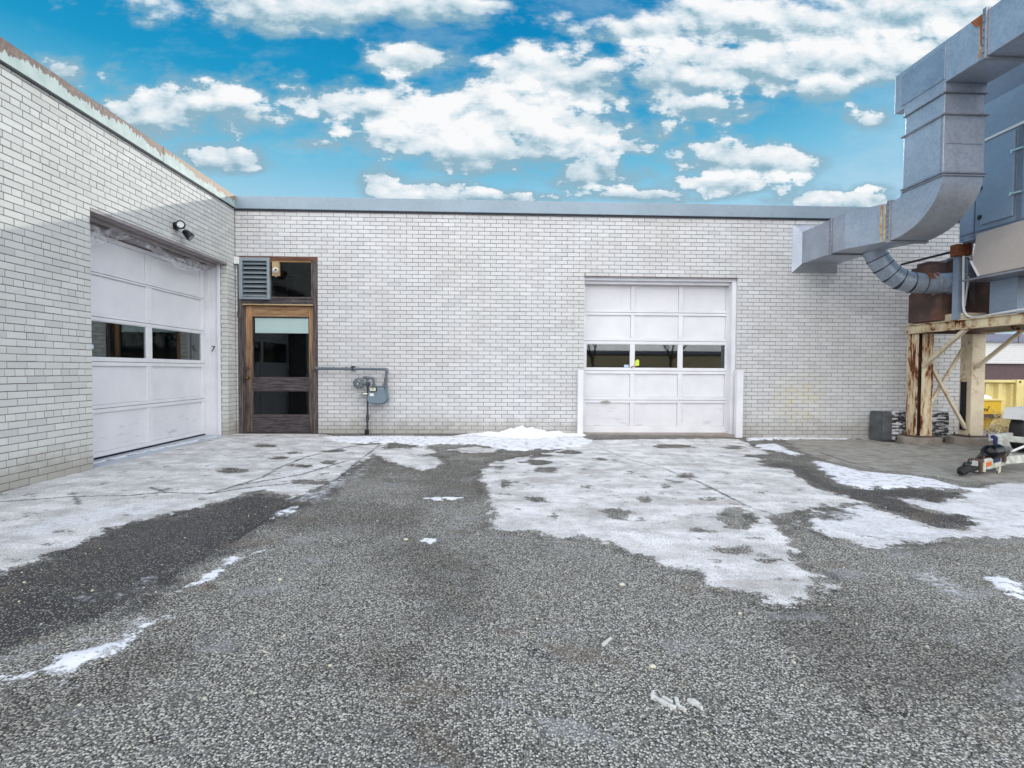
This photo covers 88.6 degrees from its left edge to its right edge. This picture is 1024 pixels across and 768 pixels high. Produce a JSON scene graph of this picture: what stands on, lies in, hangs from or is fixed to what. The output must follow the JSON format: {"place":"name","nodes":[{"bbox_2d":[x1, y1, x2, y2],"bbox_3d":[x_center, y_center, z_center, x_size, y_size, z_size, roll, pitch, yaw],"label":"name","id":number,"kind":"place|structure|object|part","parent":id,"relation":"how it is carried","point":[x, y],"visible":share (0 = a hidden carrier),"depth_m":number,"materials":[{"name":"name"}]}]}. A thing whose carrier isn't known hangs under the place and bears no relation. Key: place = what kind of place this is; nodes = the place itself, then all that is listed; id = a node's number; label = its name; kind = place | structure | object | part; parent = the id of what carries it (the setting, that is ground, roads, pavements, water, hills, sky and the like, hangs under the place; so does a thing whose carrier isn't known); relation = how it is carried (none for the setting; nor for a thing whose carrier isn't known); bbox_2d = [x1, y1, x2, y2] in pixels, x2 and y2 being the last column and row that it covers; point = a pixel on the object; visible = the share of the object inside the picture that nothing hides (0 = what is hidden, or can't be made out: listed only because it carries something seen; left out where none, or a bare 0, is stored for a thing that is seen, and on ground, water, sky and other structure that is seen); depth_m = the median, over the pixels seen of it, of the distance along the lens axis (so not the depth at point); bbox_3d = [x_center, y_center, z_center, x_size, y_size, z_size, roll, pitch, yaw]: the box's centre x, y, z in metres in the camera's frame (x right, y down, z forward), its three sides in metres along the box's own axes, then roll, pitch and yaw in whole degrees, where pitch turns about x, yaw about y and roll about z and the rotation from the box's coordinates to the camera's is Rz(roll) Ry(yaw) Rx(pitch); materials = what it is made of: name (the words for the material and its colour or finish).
{"place":"outdoors","nodes":[
{"label":"outdoors","id":0,"kind":"place"},
{"bbox_2d":[0,425,1023,767],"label":"ground","id":1,"kind":"structure","parent":0,"point":[504,535],"depth_m":2.45,"materials":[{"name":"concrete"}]},
{"bbox_2d":[0,37,235,491],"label":"brick building","id":2,"kind":"structure","parent":1,"relation":"on","point":[113,346],"depth_m":5.97,"materials":[{"name":"brick"}]},
{"bbox_2d":[91,228,198,271],"bbox_3d":[-4.790,-1.788,7.249,0.117,0.407,2.806,0,2,-2],"label":"plastic sheeting","id":3,"kind":"object","parent":2,"relation":"attached to","point":[147,247],"visible":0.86,"depth_m":6.82,"materials":[{"name":"white"}]},
{"bbox_2d":[90,231,205,459],"bbox_3d":[-4.957,-0.470,7.153,0.040,2.672,2.754,0,2,-2],"label":"garage door","id":4,"kind":"structure","parent":2,"relation":"in","point":[131,285],"depth_m":7.08,"materials":[{"name":"white paint"}]},
{"bbox_2d":[173,220,194,240],"bbox_3d":[-4.475,-2.085,7.148,0.199,0.227,0.267,0,2,-2],"label":"flood light","id":5,"kind":"object","parent":2,"relation":"attached to","point":[187,234],"visible":1,"depth_m":7.11,"materials":[{"name":"black metal"}]},
{"bbox_2d":[471,426,585,437],"bbox_3d":[0.250,0.799,8.651,2.250,0.179,0.762,0,2,-2],"label":"snow drift","id":6,"kind":"object","parent":1,"relation":"on","point":[522,432],"visible":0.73,"depth_m":8.67,"materials":[{"name":"white snow"}]},
{"bbox_2d":[234,196,974,438],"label":"brick building","id":7,"kind":"structure","parent":1,"relation":"on","point":[465,316],"depth_m":9.02,"materials":[{"name":"white brick"}]},
{"bbox_2d":[234,257,238,263],"bbox_3d":[-4.585,-2.059,8.747,0.086,0.121,0.044,0,2,-2],"label":"sensor box","id":8,"kind":"object","parent":7,"relation":"attached to","point":[236,260],"visible":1,"depth_m":8.72,"materials":[{"name":"white plastic"}]},
{"bbox_2d":[272,262,279,276],"bbox_3d":[-3.956,-1.918,8.770,0.112,0.250,0.151,0,2,-2],"label":"security camera","id":9,"kind":"object","parent":7,"relation":"attached to","point":[275,269],"visible":1,"depth_m":8.78,"materials":[{"name":"beige plastic"}]},
{"bbox_2d":[245,306,312,432],"bbox_3d":[-3.941,-0.245,8.899,1.158,2.145,0.125,0,2,-2],"label":"entrance door","id":10,"kind":"structure","parent":7,"relation":"in","point":[287,319],"depth_m":8.93,"materials":[{"name":"brown wood"}]},
{"bbox_2d":[270,260,312,298],"bbox_3d":[-3.717,-1.767,8.854,0.731,0.664,0.060,0,2,-2],"label":"transom window","id":11,"kind":"structure","parent":7,"relation":"in","point":[281,261],"depth_m":8.83,"materials":[{"name":"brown wood"}]},
{"bbox_2d":[313,366,389,434],"bbox_3d":[-2.712,0.291,8.794,1.307,1.177,0.251,0,2,4],"label":"gas meter","id":12,"kind":"object","parent":7,"relation":"attached to","point":[375,394],"visible":1,"depth_m":8.74,"materials":[{"name":"paint"}]},
{"bbox_2d":[577,370,583,433],"bbox_3d":[1.169,0.323,9.011,0.093,1.127,0.099,0,2,-2],"label":"door guard","id":13,"kind":"object","parent":7,"relation":"attached to","point":[580,374],"visible":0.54,"depth_m":8.96,"materials":[{"name":"paint"}]},
{"bbox_2d":[583,285,727,432],"bbox_3d":[2.540,-0.469,9.309,2.619,2.732,0.085,0,2,-2],"label":"garage door","id":14,"kind":"structure","parent":7,"relation":"in","point":[632,399],"depth_m":9.33,"materials":[{"name":"white paint"}]},
{"bbox_2d":[734,370,743,437],"bbox_3d":[3.932,0.356,9.114,0.116,1.180,0.099,0,2,-2],"label":"door guard","id":15,"kind":"object","parent":7,"relation":"attached to","point":[738,402],"visible":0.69,"depth_m":9.07,"materials":[{"name":"paint"}]},
{"bbox_2d":[792,0,1023,272],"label":"ventilation duct","id":16,"kind":"object","parent":7,"relation":"attached to","point":[940,91],"visible":0.98,"depth_m":6.59,"materials":[{"name":"silver metal"}]},
{"bbox_2d":[862,249,970,294],"bbox_3d":[6.192,-1.770,8.098,1.443,0.784,0.359,1,2,7],"label":"round duct","id":17,"kind":"object","parent":16,"relation":"attached to","point":[885,267],"visible":0.95,"depth_m":8.00,"materials":[{"name":"silver metal"}]},
{"bbox_2d":[602,637,702,711],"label":"ice scraps","id":18,"kind":"object","parent":1,"relation":"on","point":[664,700],"visible":1,"depth_m":1.74,"materials":[{"name":"white ice"}]},
{"bbox_2d":[869,410,948,441],"bbox_3d":[6.844,0.731,9.062,1.146,0.537,0.327,0,2,-2],"label":"wrapped bundle","id":19,"kind":"object","parent":1,"relation":"on","point":[887,426],"visible":0.48,"depth_m":8.92,"materials":[{"name":"plastic"}]},
{"bbox_2d":[897,435,942,445],"bbox_3d":[6.728,0.939,8.677,0.618,0.160,0.520,0,2,-2],"label":"concrete footing","id":20,"kind":"object","parent":1,"relation":"on","point":[920,441],"visible":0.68,"depth_m":8.48,"materials":[{"name":"grey concrete"}]},
{"bbox_2d":[900,312,1023,436],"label":"steel platform","id":21,"kind":"structure","parent":1,"relation":"on","point":[922,356],"depth_m":8.60,"materials":[{"name":"beige paint"}]},
{"bbox_2d":[908,255,989,323],"bbox_3d":[7.066,-1.509,8.229,0.980,1.043,1.000,0,2,-2],"label":"blower fan","id":22,"kind":"object","parent":21,"relation":"on","point":[922,308],"visible":0.4,"depth_m":8.17},
{"bbox_2d":[901,243,1023,319],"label":"steel upright","id":23,"kind":"object","parent":21,"relation":"on","point":[958,253],"visible":0.84,"depth_m":7.80,"materials":[{"name":"grey metal"}]},
{"bbox_2d":[959,63,1023,315],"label":"air unit","id":24,"kind":"object","parent":21,"relation":"on","point":[992,224],"visible":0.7,"depth_m":7.12,"materials":[{"name":"grey metal"}]},
{"bbox_3d":[6.577,-2.781,7.079,0.055,1.122,0.654,0,2,-2],"label":"access door","id":25,"kind":"part","parent":24,"relation":"part of","materials":[{"name":"blue metal"}]},
{"bbox_2d":[945,434,992,446],"bbox_3d":[7.644,0.944,8.710,0.775,0.160,0.669,0,2,-2],"label":"concrete footing","id":26,"kind":"object","parent":1,"relation":"on","point":[966,441],"visible":0.44,"depth_m":8.52,"materials":[{"name":"grey concrete"}]},
{"bbox_2d":[957,406,1023,474],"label":"trailer","id":27,"kind":"object","parent":1,"relation":"on","point":[996,455],"visible":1,"depth_m":6.25,"materials":[{"name":"paint"}]},
{"bbox_2d":[983,398,1004,429],"bbox_3d":[9.733,0.626,11.173,0.910,0.649,0.670,0,2,-2],"label":"salt spreader","id":28,"kind":"object","parent":1,"relation":"on","point":[989,404],"visible":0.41,"depth_m":10.89,"materials":[{"name":"yellow paint"}]},
{"bbox_2d":[983,402,1022,433],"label":"brush pile","id":29,"kind":"object","parent":1,"relation":"on","point":[999,424],"visible":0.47,"depth_m":10.44,"materials":[{"name":"beige plant"}]},
{"bbox_2d":[984,380,1023,424],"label":"waste container","id":30,"kind":"object","parent":1,"relation":"on","point":[1011,392],"visible":0.2,"depth_m":12.01,"materials":[{"name":"yellow metal"}]},
{"bbox_2d":[985,334,1023,379],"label":"distant building","id":31,"kind":"structure","parent":1,"relation":"on","point":[1006,363],"depth_m":24.87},
{"bbox_2d":[985,363,1023,379],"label":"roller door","id":32,"kind":"structure","parent":31,"relation":"in","point":[992,371],"depth_m":25.03,"materials":[{"name":"brown metal"}]},
{"bbox_2d":[0,0,1023,333],"label":"sky","id":33,"kind":"structure","parent":0,"point":[731,102],"materials":[{"name":"blue"}]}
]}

